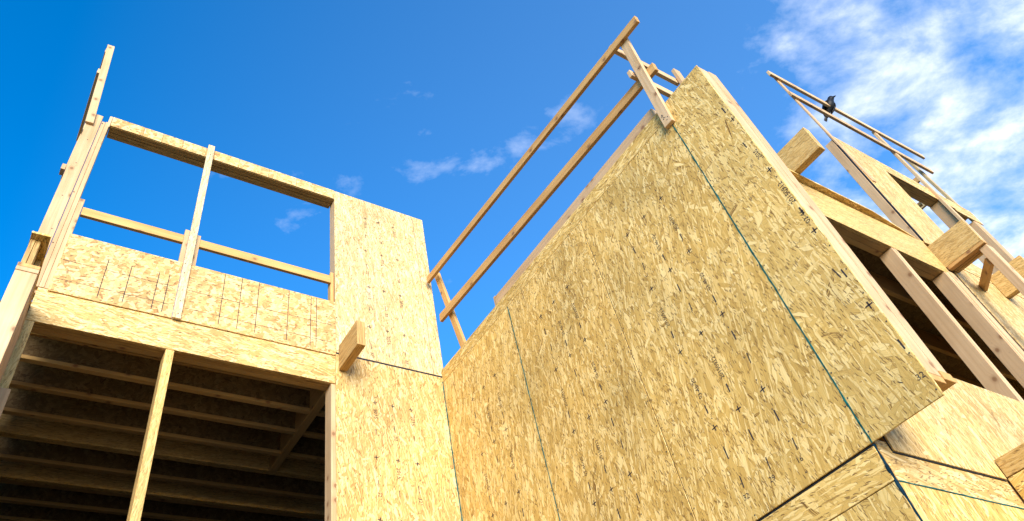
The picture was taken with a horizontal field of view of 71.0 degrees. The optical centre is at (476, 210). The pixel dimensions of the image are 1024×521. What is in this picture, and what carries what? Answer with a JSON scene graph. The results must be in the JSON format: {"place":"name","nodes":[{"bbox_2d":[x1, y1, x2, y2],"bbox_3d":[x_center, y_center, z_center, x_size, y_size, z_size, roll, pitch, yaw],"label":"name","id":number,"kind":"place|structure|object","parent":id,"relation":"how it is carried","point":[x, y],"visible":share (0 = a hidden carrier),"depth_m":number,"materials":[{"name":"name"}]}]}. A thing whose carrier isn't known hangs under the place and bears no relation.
{"place":"outdoors","nodes":[
{"label":"outdoors","id":0,"kind":"place"},
{"bbox_2d":[0,0,1023,367],"label":"sky","id":1,"kind":"structure","parent":0,"point":[419,109],"materials":[{"name":"blue"}]},
{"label":"ground","id":2,"kind":"structure","parent":0,"visible":0},
{"bbox_2d":[0,262,40,381],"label":"corner post","id":3,"kind":"object","parent":2,"relation":"on","point":[16,300],"visible":1,"depth_m":4.91,"materials":[{"name":"brown wood"}]},
{"bbox_2d":[21,231,50,304],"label":"projecting beam","id":4,"kind":"structure","parent":3,"relation":"on","point":[36,250],"depth_m":5.33,"materials":[{"name":"brown wood"}]},
{"bbox_2d":[0,114,460,520],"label":"framed wall","id":5,"kind":"structure","parent":2,"relation":"on","point":[388,452],"depth_m":6.80,"materials":[{"name":"beige wood"}]},
{"bbox_2d":[59,45,114,178],"bbox_3d":[-4.459,-0.830,8.079,0.194,2.345,1.096,19,-56,-26],"label":"guardrail","id":6,"kind":"object","parent":5,"relation":"attached to","point":[90,112],"visible":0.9,"depth_m":8.21,"materials":[{"name":"brown wood"}]},
{"bbox_2d":[0,301,324,520],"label":"floor frame","id":7,"kind":"object","parent":5,"relation":"attached to","point":[229,446],"visible":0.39,"depth_m":7.16,"materials":[{"name":"brown wood"}]},
{"bbox_2d":[339,320,365,370],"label":"projecting beam","id":8,"kind":"structure","parent":5,"relation":"attached to","point":[352,345],"depth_m":6.89,"materials":[{"name":"brown wood"}]},
{"bbox_2d":[757,477,822,520],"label":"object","id":9,"kind":"structure","parent":2,"relation":"on","point":[793,496],"depth_m":9.50,"materials":[{"name":"wood"}]},
{"bbox_2d":[758,396,1023,520],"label":"wall","id":10,"kind":"structure","parent":2,"relation":"on","point":[933,461],"depth_m":3.67,"materials":[{"name":"beige wood"}]},
{"bbox_2d":[442,65,955,520],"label":"party wall","id":11,"kind":"structure","parent":10,"relation":"on","point":[694,314],"depth_m":4.95,"materials":[{"name":"brown wood"}]},
{"bbox_2d":[427,16,684,346],"bbox_3d":[0.885,0.093,7.233,0.930,1.591,3.913,19,-56,-26],"label":"guardrail","id":12,"kind":"object","parent":11,"relation":"attached to","point":[643,74],"visible":0.88,"depth_m":6.90,"materials":[{"name":"brown wood"}]},
{"bbox_2d":[789,169,1023,472],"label":"framed wall","id":13,"kind":"structure","parent":10,"relation":"on","point":[991,414],"depth_m":6.29,"materials":[{"name":"brown wood"}]},
{"bbox_2d":[777,127,824,173],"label":"projecting beam","id":14,"kind":"structure","parent":13,"relation":"on","point":[801,150],"depth_m":6.35,"materials":[{"name":"beige wood"}]},
{"bbox_2d":[826,137,1013,274],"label":"wall","id":15,"kind":"structure","parent":13,"relation":"on","point":[891,193],"depth_m":8.41,"materials":[{"name":"brown wood"}]},
{"bbox_2d":[766,71,973,221],"bbox_3d":[5.353,-0.377,9.769,3.826,2.373,0.843,19,-56,-26],"label":"guardrail","id":16,"kind":"object","parent":15,"relation":"attached to","point":[900,156],"visible":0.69,"depth_m":9.80,"materials":[{"name":"brown wood"}]},
{"bbox_2d":[822,95,835,121],"bbox_3d":[4.919,-1.423,10.009,0.325,0.390,0.147,-20,-48,6],"label":"crow","id":17,"kind":"object","parent":16,"relation":"on","point":[831,103],"visible":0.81,"depth_m":9.98,"materials":[{"name":"black"}]},
{"bbox_2d":[823,242,1017,476],"bbox_3d":[3.598,1.836,8.041,6.596,0.514,3.500,19,-56,-26],"label":"floor frame","id":18,"kind":"object","parent":13,"relation":"attached to","point":[941,350],"visible":0.01,"depth_m":7.83,"materials":[{"name":"brown wood"}]},
{"bbox_2d":[928,219,987,272],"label":"projecting beam","id":19,"kind":"structure","parent":13,"relation":"attached to","point":[956,247],"depth_m":6.95,"materials":[{"name":"beige wood"}]},
{"bbox_2d":[979,244,1023,295],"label":"hanging stud","id":20,"kind":"object","parent":19,"relation":"hanging from","point":[1006,269],"visible":1,"depth_m":6.58,"materials":[{"name":"brown wood"}]},
{"bbox_2d":[979,258,993,291],"bbox_3d":[4.914,0.627,6.913,0.040,0.085,0.524,-24,-43,10],"label":"brace","id":21,"kind":"object","parent":13,"relation":"attached to","point":[986,274],"visible":0.94,"depth_m":6.88,"materials":[{"name":"orange wood"}]},
{"bbox_2d":[990,255,1023,298],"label":"projecting beam","id":22,"kind":"structure","parent":13,"relation":"attached to","point":[1003,284],"depth_m":7.38,"materials":[{"name":"beige wood"}]},
{"bbox_2d":[994,443,1023,499],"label":"projecting beam","id":23,"kind":"structure","parent":10,"relation":"attached to","point":[1010,464],"depth_m":4.07,"materials":[{"name":"beige wood"}]},
{"bbox_2d":[1008,379,1023,399],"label":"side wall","id":24,"kind":"structure","parent":2,"relation":"on","point":[1017,387],"depth_m":8.99,"materials":[{"name":"brown wood"}]}
]}

